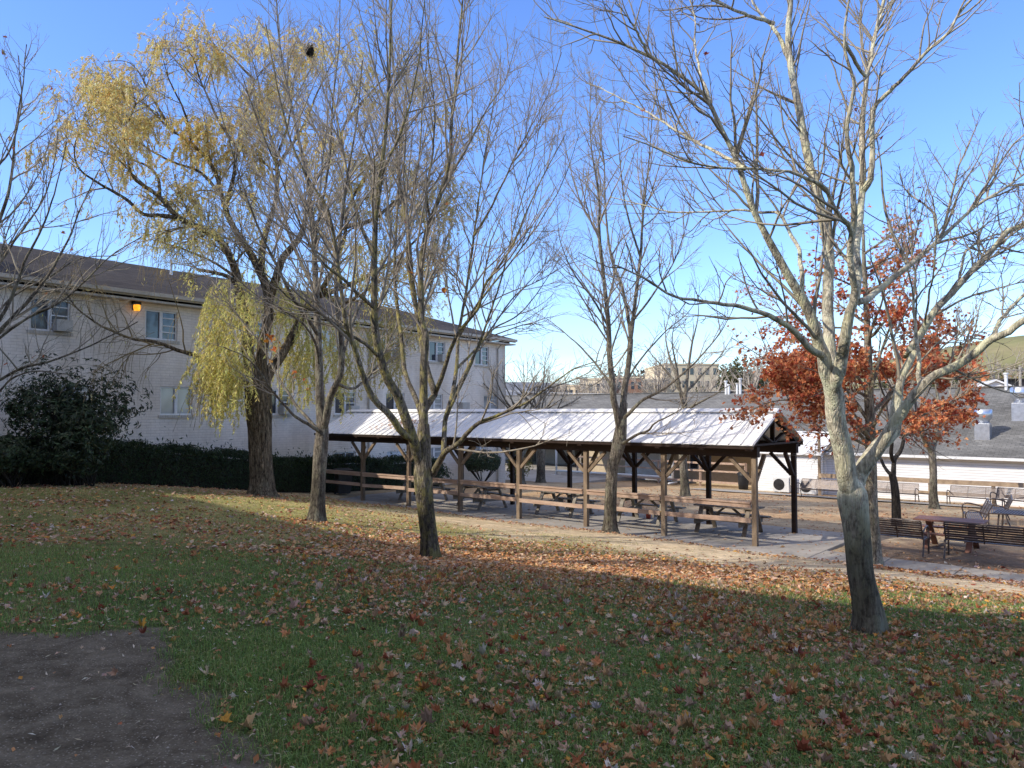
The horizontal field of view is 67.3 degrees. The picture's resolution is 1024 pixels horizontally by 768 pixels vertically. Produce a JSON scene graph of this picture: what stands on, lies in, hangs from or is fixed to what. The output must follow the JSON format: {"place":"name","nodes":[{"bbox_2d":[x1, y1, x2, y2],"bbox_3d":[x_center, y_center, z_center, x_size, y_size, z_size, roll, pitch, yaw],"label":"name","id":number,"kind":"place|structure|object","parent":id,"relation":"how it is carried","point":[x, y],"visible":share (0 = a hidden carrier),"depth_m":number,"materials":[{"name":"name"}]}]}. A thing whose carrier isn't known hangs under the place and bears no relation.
{"place":"outdoors","nodes":[
{"label":"outdoors","id":0,"kind":"place"},
{"bbox_2d":[333,468,353,493],"bbox_3d":[-6.922,3.995,31.529,0.660,1.065,0.790,1,-2,-29],"label":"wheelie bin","id":1,"kind":"object","parent":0,"point":[342,489],"visible":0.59,"depth_m":31.31,"materials":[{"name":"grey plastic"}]},
{"bbox_2d":[0,483,1023,767],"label":"grass","id":2,"kind":"structure","parent":0,"point":[276,647],"depth_m":5.37,"materials":[{"name":"green plant"}]},
{"bbox_2d":[0,445,1023,767],"bbox_3d":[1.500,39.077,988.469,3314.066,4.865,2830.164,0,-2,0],"label":"ground","id":3,"kind":"structure","parent":0,"point":[128,699],"depth_m":6.08,"materials":[{"name":"green plant"}]},
{"bbox_2d":[0,435,71,487],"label":"evergreen shrub","id":4,"kind":"object","parent":3,"relation":"on","point":[15,457],"visible":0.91,"depth_m":21.19,"materials":[{"name":"green plant"}]},
{"bbox_2d":[0,349,152,486],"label":"rhododendron shrub","id":5,"kind":"object","parent":3,"relation":"on","point":[70,424],"visible":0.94,"depth_m":22.18,"materials":[{"name":"green plant"}]},
{"bbox_2d":[0,22,170,399],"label":"maple tree","id":6,"kind":"object","parent":3,"relation":"on","point":[13,316],"visible":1,"depth_m":11.78,"materials":[{"name":"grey plant"}]},
{"bbox_2d":[0,421,444,492],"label":"hedge","id":7,"kind":"object","parent":3,"relation":"on","point":[167,464],"visible":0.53,"depth_m":27.61,"materials":[{"name":"green plant"}]},
{"bbox_2d":[0,0,499,496],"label":"willow tree","id":8,"kind":"object","parent":3,"relation":"on","point":[219,386],"visible":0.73,"depth_m":24.01,"materials":[{"name":"yellow plant"}]},
{"bbox_2d":[0,243,517,484],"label":"brick building","id":9,"kind":"structure","parent":3,"relation":"on","point":[157,316],"depth_m":28.95,"materials":[{"name":"white paint"}]},
{"bbox_2d":[28,297,72,335],"bbox_3d":[-15.015,-2.207,25.086,0.408,1.190,1.392,-1,-3,36],"label":"window","id":10,"kind":"structure","parent":9,"relation":"in","point":[42,327],"depth_m":25.14,"materials":[{"name":"white glass"}]},
{"bbox_2d":[54,383,92,400],"bbox_3d":[-14.689,0.523,25.718,0.080,1.060,1.280,-1,-3,36],"label":"window","id":11,"kind":"structure","parent":9,"relation":"in","point":[83,390],"depth_m":26.02,"materials":[{"name":"grey glass"}]},
{"bbox_2d":[132,301,140,310],"bbox_3d":[-13.323,-2.764,27.317,0.244,0.335,0.260,-1,-3,36],"label":"wall lamp","id":12,"kind":"object","parent":9,"relation":"attached to","point":[137,306],"visible":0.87,"depth_m":27.24,"materials":[{"name":"orange"}]},
{"bbox_2d":[145,309,179,343],"bbox_3d":[-12.878,-2.094,28.234,0.165,1.190,1.392,-1,-3,36],"label":"window","id":13,"kind":"structure","parent":9,"relation":"in","point":[158,322],"depth_m":28.24,"materials":[{"name":"glass"}]},
{"bbox_2d":[158,386,194,417],"bbox_3d":[-12.508,0.682,28.641,0.165,1.170,1.432,-1,-3,36],"label":"window","id":14,"kind":"structure","parent":9,"relation":"in","point":[168,409],"depth_m":28.62,"materials":[{"name":"white glass"}]},
{"bbox_2d":[252,322,272,350],"bbox_3d":[-10.382,-1.978,31.461,0.408,1.190,1.392,-1,-3,36],"label":"window","id":15,"kind":"structure","parent":9,"relation":"in","point":[259,323],"depth_m":31.69,"materials":[{"name":"grey glass"}]},
{"bbox_2d":[272,389,293,416],"bbox_3d":[-9.752,0.811,32.223,0.408,1.170,1.432,-1,-3,36],"label":"window","id":16,"kind":"structure","parent":9,"relation":"in","point":[276,412],"depth_m":32.31,"materials":[{"name":"grey glass"}]},
{"bbox_2d":[322,329,338,355],"bbox_3d":[-8.128,-1.860,34.762,0.165,1.190,1.392,-1,-3,36],"label":"window","id":17,"kind":"structure","parent":9,"relation":"in","point":[327,336],"depth_m":34.67,"materials":[{"name":"grey glass"}]},
{"bbox_2d":[335,452,354,463],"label":"window","id":18,"kind":"structure","parent":9,"relation":"in","point":[341,453],"depth_m":35.39,"materials":[{"name":"grey glass"}]},
{"bbox_2d":[334,391,359,416],"bbox_3d":[-7.559,0.919,35.236,0.408,1.170,1.432,-1,-3,36],"label":"window","id":19,"kind":"structure","parent":9,"relation":"in","point":[337,402],"depth_m":35.32,"materials":[{"name":"grey glass"}]},
{"bbox_2d":[384,337,398,360],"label":"window","id":20,"kind":"structure","parent":9,"relation":"in","point":[393,337],"depth_m":37.84,"materials":[{"name":"grey glass"}]},
{"bbox_2d":[387,451,401,463],"bbox_3d":[-5.819,4.483,37.804,0.060,2.350,1.100,-1,-3,36],"label":"door","id":21,"kind":"structure","parent":9,"relation":"in","point":[393,452],"depth_m":37.85,"materials":[{"name":"white paint"}]},
{"bbox_2d":[386,392,403,408],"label":"window","id":22,"kind":"structure","parent":9,"relation":"in","point":[390,404],"depth_m":37.76,"materials":[{"name":"grey glass"}]},
{"bbox_2d":[428,394,441,408],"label":"window","id":23,"kind":"structure","parent":9,"relation":"in","point":[437,404],"depth_m":40.55,"materials":[{"name":"white glass"}]},
{"bbox_2d":[428,341,446,363],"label":"window","id":24,"kind":"structure","parent":9,"relation":"in","point":[436,354],"depth_m":40.47,"materials":[{"name":"white glass"}]},
{"bbox_2d":[431,447,443,467],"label":"window","id":25,"kind":"structure","parent":9,"relation":"in","point":[435,451],"depth_m":40.35,"materials":[{"name":"white glass"}]},
{"bbox_2d":[474,447,486,459],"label":"window","id":26,"kind":"structure","parent":9,"relation":"in","point":[478,448],"depth_m":43.27,"materials":[{"name":"grey glass"}]},
{"bbox_2d":[474,346,489,366],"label":"window","id":27,"kind":"structure","parent":9,"relation":"in","point":[481,356],"depth_m":43.58,"materials":[{"name":"white glass"}]},
{"bbox_2d":[484,395,496,408],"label":"window","id":28,"kind":"structure","parent":9,"relation":"in","point":[491,406],"depth_m":44.26,"materials":[{"name":"grey glass"}]},
{"bbox_2d":[176,0,440,522],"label":"maple tree","id":29,"kind":"object","parent":3,"relation":"on","point":[317,510],"visible":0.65,"depth_m":16.96,"materials":[{"name":"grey plant"}]},
{"bbox_2d":[165,0,638,558],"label":"maple tree","id":30,"kind":"object","parent":3,"relation":"on","point":[419,444],"visible":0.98,"depth_m":12.25,"materials":[{"name":"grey plant"}]},
{"bbox_2d":[305,42,314,59],"bbox_3d":[-2.991,-4.934,11.387,0.145,0.296,0.137,0,-2,0],"label":"bird nest","id":31,"kind":"object","parent":30,"relation":"on","point":[310,52],"visible":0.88,"depth_m":11.35,"materials":[{"name":"black"}]},
{"bbox_2d":[439,463,451,478],"bbox_3d":[-3.733,4.497,38.331,1.638,1.195,1.214,0,-2,0],"label":"evergreen shrub","id":32,"kind":"object","parent":3,"relation":"on","point":[445,472],"visible":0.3,"depth_m":38.36,"materials":[{"name":"green plant"}]},
{"bbox_2d":[464,449,501,480],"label":"clipped shrub","id":33,"kind":"object","parent":3,"relation":"on","point":[485,462],"visible":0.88,"depth_m":40.25,"materials":[{"name":"green plant"}]},
{"bbox_2d":[0,418,1023,767],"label":"fallen leaves","id":34,"kind":"object","parent":3,"relation":"on","point":[624,566],"visible":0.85,"depth_m":7.03,"materials":[{"name":"brown plant"}]},
{"bbox_2d":[504,451,533,477],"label":"yellowing shrub","id":35,"kind":"object","parent":3,"relation":"on","point":[525,469],"visible":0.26,"depth_m":43.38,"materials":[{"name":"green plant"}]},
{"bbox_2d":[483,349,569,483],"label":"bare tree","id":36,"kind":"object","parent":3,"relation":"on","point":[505,402],"visible":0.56,"depth_m":43.28,"materials":[{"name":"grey plant"}]},
{"bbox_2d":[501,336,585,482],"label":"bare tree","id":37,"kind":"object","parent":3,"relation":"on","point":[540,476],"visible":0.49,"depth_m":45.66,"materials":[{"name":"grey plant"}]},
{"bbox_2d":[560,385,579,392],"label":"school building","id":38,"kind":"structure","parent":3,"relation":"on","point":[572,388],"depth_m":174.50,"materials":[{"name":"beige brick"}]},
{"bbox_2d":[548,369,593,394],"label":"background tree","id":39,"kind":"object","parent":3,"relation":"on","point":[563,389],"visible":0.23,"depth_m":118.58,"materials":[{"name":"grey plant"}]},
{"bbox_2d":[570,364,608,393],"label":"background tree","id":40,"kind":"object","parent":3,"relation":"on","point":[585,390],"visible":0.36,"depth_m":148.54,"materials":[{"name":"grey plant"}]},
{"bbox_2d":[579,378,607,393],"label":"school building","id":41,"kind":"structure","parent":3,"relation":"on","point":[591,380],"depth_m":164.19,"materials":[{"name":"beige concrete"}]},
{"bbox_2d":[582,357,635,394],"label":"background tree","id":42,"kind":"object","parent":3,"relation":"on","point":[603,388],"visible":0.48,"depth_m":124.80,"materials":[{"name":"grey plant"}]},
{"bbox_2d":[601,377,642,392],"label":"school building","id":43,"kind":"structure","parent":3,"relation":"on","point":[635,387],"depth_m":171.39,"materials":[{"name":"red brick"}]},
{"bbox_2d":[514,46,755,533],"bbox_3d":[3.215,-2.686,21.889,6.426,13.921,5.487,0,-2,0],"label":"maple tree","id":44,"kind":"object","parent":3,"relation":"on","point":[619,442],"visible":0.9,"depth_m":21.31,"materials":[{"name":"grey plant"}]},
{"bbox_2d":[631,370,644,378],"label":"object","id":45,"kind":"object","parent":3,"relation":"on","point":[643,371],"visible":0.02,"depth_m":238.28,"materials":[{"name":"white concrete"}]},
{"bbox_2d":[643,379,666,392],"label":"school building","id":46,"kind":"structure","parent":3,"relation":"on","point":[652,385],"depth_m":180.09,"materials":[{"name":"beige brick"}]},
{"bbox_2d":[630,352,683,392],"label":"background tree","id":47,"kind":"object","parent":3,"relation":"on","point":[659,372],"visible":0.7,"depth_m":129.10,"materials":[{"name":"grey plant"}]},
{"bbox_2d":[644,363,719,391],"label":"school building","id":48,"kind":"structure","parent":3,"relation":"on","point":[682,367],"depth_m":190.58,"materials":[{"name":"beige brick"}]},
{"bbox_2d":[633,291,750,495],"bbox_3d":[8.237,0.442,36.232,5.311,9.855,5.106,0,-2,0],"label":"maple tree","id":49,"kind":"object","parent":3,"relation":"on","point":[684,485],"visible":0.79,"depth_m":36.22,"materials":[{"name":"grey plant"}]},
{"bbox_2d":[681,353,731,391],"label":"background tree","id":50,"kind":"object","parent":3,"relation":"on","point":[713,382],"visible":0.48,"depth_m":120.38,"materials":[{"name":"grey plant"}]},
{"bbox_2d":[712,356,767,390],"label":"background tree","id":51,"kind":"object","parent":3,"relation":"on","point":[736,367],"visible":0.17,"depth_m":149.44,"materials":[{"name":"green plant"}]},
{"bbox_2d":[737,472,748,489],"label":"trash barrel","id":52,"kind":"object","parent":3,"relation":"on","point":[743,482],"visible":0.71,"depth_m":43.66,"materials":[{"name":"black plastic"}]},
{"bbox_2d":[717,343,774,390],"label":"background tree","id":53,"kind":"object","parent":3,"relation":"on","point":[756,378],"visible":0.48,"depth_m":124.82,"materials":[{"name":"grey plant"}]},
{"bbox_2d":[755,369,772,390],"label":"background tree","id":54,"kind":"object","parent":3,"relation":"on","point":[763,381],"visible":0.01,"depth_m":162.30,"materials":[{"name":"green plant"}]},
{"bbox_2d":[505,373,1023,506],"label":"building","id":55,"kind":"structure","parent":3,"relation":"on","point":[993,450],"depth_m":41.51,"materials":[{"name":"white paint"}]},
{"bbox_2d":[529,449,535,460],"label":"door","id":56,"kind":"structure","parent":55,"relation":"in","point":[534,456],"depth_m":66.31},
{"bbox_2d":[625,453,671,480],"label":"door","id":57,"kind":"structure","parent":55,"relation":"in","point":[628,470],"depth_m":51.99,"materials":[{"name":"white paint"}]},
{"bbox_2d":[689,455,705,471],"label":"window","id":58,"kind":"structure","parent":55,"relation":"in","point":[691,465],"depth_m":49.89,"materials":[{"name":"grey glass"}]},
{"bbox_2d":[508,365,1023,393],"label":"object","id":59,"kind":"object","parent":3,"relation":"on","point":[1020,379],"visible":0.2,"depth_m":81.19,"materials":[{"name":"grey wood"}]},
{"bbox_2d":[531,0,1023,636],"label":"maple tree","id":60,"kind":"object","parent":3,"relation":"on","point":[869,614],"visible":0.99,"depth_m":7.03,"materials":[{"name":"grey plant"}]},
{"bbox_2d":[773,476,790,492],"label":"condenser","id":61,"kind":"object","parent":3,"relation":"on","point":[781,484],"visible":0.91,"depth_m":41.89,"materials":[{"name":"white metal"}]},
{"bbox_2d":[799,476,817,494],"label":"condenser","id":62,"kind":"object","parent":3,"relation":"on","point":[805,491],"visible":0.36,"depth_m":40.98,"materials":[{"name":"white metal"}]},
{"bbox_2d":[797,478,838,496],"bbox_3d":[14.996,5.115,37.356,2.184,0.916,0.750,-2,-3,43],"label":"metal bench","id":63,"kind":"object","parent":3,"relation":"on","point":[815,485],"visible":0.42,"depth_m":37.64,"materials":[{"name":"grey metal"}]},
{"bbox_2d":[719,191,1010,564],"bbox_3d":[7.919,-0.057,17.361,7.170,8.623,4.784,0,-2,0],"label":"red maple tree","id":64,"kind":"object","parent":3,"relation":"on","point":[785,379],"visible":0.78,"depth_m":17.09,"materials":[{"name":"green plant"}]},
{"bbox_2d":[873,365,894,389],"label":"background tree","id":65,"kind":"object","parent":3,"relation":"on","point":[884,384],"visible":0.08,"depth_m":160.81,"materials":[{"name":"green plant"}]},
{"bbox_2d":[877,481,919,501],"bbox_3d":[18.276,5.202,36.903,2.184,0.916,0.750,-2,-3,43],"label":"metal bench","id":66,"kind":"object","parent":3,"relation":"on","point":[901,490],"visible":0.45,"depth_m":36.81,"materials":[{"name":"grey metal"}]},
{"bbox_2d":[846,316,956,524],"bbox_3d":[12.640,1.279,24.689,4.096,6.806,4.190,0,-2,11],"label":"maple tree","id":67,"kind":"object","parent":3,"relation":"on","point":[895,503],"visible":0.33,"depth_m":24.80,"materials":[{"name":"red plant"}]},
{"bbox_2d":[875,340,931,388],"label":"background tree","id":68,"kind":"object","parent":3,"relation":"on","point":[894,377],"visible":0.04,"depth_m":110.44,"materials":[{"name":"grey plant"}]},
{"bbox_2d":[879,517,929,556],"bbox_3d":[9.427,3.775,19.345,1.784,0.916,0.750,-2,-3,40],"label":"metal bench","id":69,"kind":"object","parent":3,"relation":"on","point":[895,528],"visible":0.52,"depth_m":18.90,"materials":[{"name":"black metal"}]},
{"bbox_2d":[818,473,1023,506],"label":"wooden fence","id":70,"kind":"object","parent":3,"relation":"on","point":[957,482],"visible":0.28,"depth_m":36.30,"materials":[{"name":"brown wood"}]},
{"bbox_2d":[910,515,990,552],"bbox_3d":[11.387,3.899,19.956,1.600,0.782,1.680,-2,-3,39],"label":"wooden table","id":71,"kind":"object","parent":3,"relation":"on","point":[929,520],"visible":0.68,"depth_m":19.90,"materials":[{"name":"red wood"}]},
{"bbox_2d":[885,281,1021,508],"bbox_3d":[17.814,0.280,31.980,6.174,10.044,4.859,0,-2,0],"label":"maple tree","id":72,"kind":"object","parent":3,"relation":"on","point":[933,499],"visible":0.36,"depth_m":31.79,"materials":[{"name":"grey plant"}]},
{"bbox_2d":[946,485,1004,505],"bbox_3d":[20.769,5.080,34.462,2.184,0.916,0.750,-2,-3,41],"label":"metal bench","id":73,"kind":"object","parent":3,"relation":"on","point":[967,494],"visible":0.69,"depth_m":34.72,"materials":[{"name":"grey metal"}]},
{"bbox_2d":[961,498,992,526],"bbox_3d":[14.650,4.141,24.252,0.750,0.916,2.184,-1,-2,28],"label":"metal chair","id":74,"kind":"object","parent":3,"relation":"on","point":[983,512],"visible":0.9,"depth_m":24.29,"materials":[{"name":"grey metal"}]},
{"bbox_2d":[943,521,1023,558],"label":"metal bench","id":75,"kind":"object","parent":3,"relation":"on","point":[972,538],"visible":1,"depth_m":18.01,"materials":[{"name":"black metal"}]},
{"bbox_2d":[977,379,1011,387],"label":"white house","id":76,"kind":"structure","parent":3,"relation":"on","point":[995,383],"depth_m":69.09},
{"bbox_2d":[974,350,1023,380],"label":"background tree","id":77,"kind":"object","parent":3,"relation":"on","point":[1010,373],"visible":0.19,"depth_m":119.94,"materials":[{"name":"grey plant"}]},
{"bbox_2d":[988,494,1012,525],"bbox_3d":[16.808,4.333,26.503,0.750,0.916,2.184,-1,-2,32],"label":"metal chair","id":78,"kind":"object","parent":3,"relation":"on","point":[1008,503],"visible":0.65,"depth_m":26.38,"materials":[{"name":"grey metal"}]},
{"bbox_2d":[990,487,1023,506],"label":"metal bench","id":79,"kind":"object","parent":3,"relation":"on","point":[1015,491],"visible":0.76,"depth_m":33.09,"materials":[{"name":"grey metal"}]},
{"bbox_2d":[992,509,1023,534],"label":"metal table","id":80,"kind":"object","parent":3,"relation":"on","point":[1003,512],"visible":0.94,"depth_m":22.11,"materials":[{"name":"grey metal"}]},
{"bbox_2d":[997,378,1023,385],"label":"dark shed","id":81,"kind":"structure","parent":3,"relation":"on","point":[1012,381],"depth_m":78.11,"materials":[{"name":"grey"}]},
{"bbox_2d":[1001,40,1023,315],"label":"maple tree","id":82,"kind":"object","parent":3,"relation":"on","point":[1018,163],"visible":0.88,"depth_m":14.14,"materials":[{"name":"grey plant"}]},
{"bbox_2d":[0,0,1023,384],"label":"sky","id":83,"kind":"structure","parent":0,"point":[934,100],"materials":[{"name":"blue"}]},
{"bbox_2d":[505,382,571,394],"bbox_3d":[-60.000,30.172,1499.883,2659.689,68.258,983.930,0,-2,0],"label":"hills","id":84,"kind":"structure","parent":0,"point":[508,386],"depth_m":1455.33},
{"bbox_2d":[505,460,642,482],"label":"porch slab","id":85,"kind":"structure","parent":0,"point":[557,477],"depth_m":51.55,"materials":[{"name":"concrete"}]},
{"bbox_2d":[552,450,677,483],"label":"wooden fence","id":86,"kind":"object","parent":85,"relation":"on","point":[638,475],"visible":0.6,"depth_m":48.98,"materials":[{"name":"brown wood"}]},
{"bbox_2d":[576,456,746,485],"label":"ramp railing","id":87,"kind":"object","parent":85,"relation":"on","point":[699,470],"visible":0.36,"depth_m":47.30,"materials":[{"name":"brown wood"}]},
{"bbox_2d":[338,492,844,558],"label":"concrete slab","id":88,"kind":"structure","parent":0,"point":[706,532],"depth_m":23.11,"materials":[{"name":"grey concrete"}]},
{"bbox_2d":[391,480,454,499],"bbox_3d":[-3.467,4.155,30.053,1.840,0.770,1.672,-2,-3,40],"label":"picnic table","id":89,"kind":"object","parent":88,"relation":"on","point":[442,487],"visible":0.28,"depth_m":30.00,"materials":[{"name":"brown wood"}]},
{"bbox_2d":[449,484,514,509],"bbox_3d":[-1.101,4.078,27.907,1.672,0.770,1.840,1,-3,-36],"label":"picnic table","id":90,"kind":"object","parent":88,"relation":"on","point":[487,490],"visible":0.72,"depth_m":27.55,"materials":[{"name":"brown wood"}]},
{"bbox_2d":[314,408,802,546],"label":"picnic pavilion","id":91,"kind":"structure","parent":88,"relation":"on","point":[593,429],"depth_m":23.45,"materials":[{"name":"brown wood"}]},
{"bbox_2d":[533,490,600,517],"bbox_3d":[1.754,4.008,25.946,1.840,0.770,1.672,-2,-3,41],"label":"picnic table","id":92,"kind":"object","parent":88,"relation":"on","point":[557,498],"visible":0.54,"depth_m":25.95,"materials":[{"name":"brown wood"}]},
{"bbox_2d":[617,497,685,525],"bbox_3d":[4.244,3.943,24.155,1.840,0.770,1.672,-2,-3,40],"label":"picnic table","id":93,"kind":"object","parent":88,"relation":"on","point":[639,505],"visible":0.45,"depth_m":24.16,"materials":[{"name":"brown wood"}]},
{"bbox_2d":[692,503,770,536],"bbox_3d":[6.217,3.869,22.069,1.840,0.770,1.672,-2,-3,40],"label":"picnic table","id":94,"kind":"object","parent":88,"relation":"on","point":[747,514],"visible":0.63,"depth_m":21.97,"materials":[{"name":"brown wood"}]},
{"bbox_2d":[693,488,1023,509],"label":"pavement","id":95,"kind":"structure","parent":0,"point":[728,490],"depth_m":38.48,"materials":[{"name":"concrete"}]},
{"bbox_2d":[809,551,1023,581],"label":"path","id":96,"kind":"structure","parent":0,"point":[896,563],"depth_m":17.12,"materials":[{"name":"concrete"}]},
{"bbox_2d":[846,335,1023,388],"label":"hill","id":97,"kind":"structure","parent":0,"point":[1007,351],"depth_m":257.21,"materials":[{"name":"green plant"}]},
{"bbox_2d":[941,346,975,386],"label":"background tree","id":98,"kind":"object","parent":97,"relation":"on","point":[957,384],"visible":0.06,"depth_m":114.48,"materials":[{"name":"grey plant"}]},
{"bbox_2d":[953,342,963,386],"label":"background tree","id":99,"kind":"object","parent":97,"relation":"on","point":[960,343],"visible":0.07,"depth_m":150.30,"materials":[{"name":"brown plant"}]}
]}

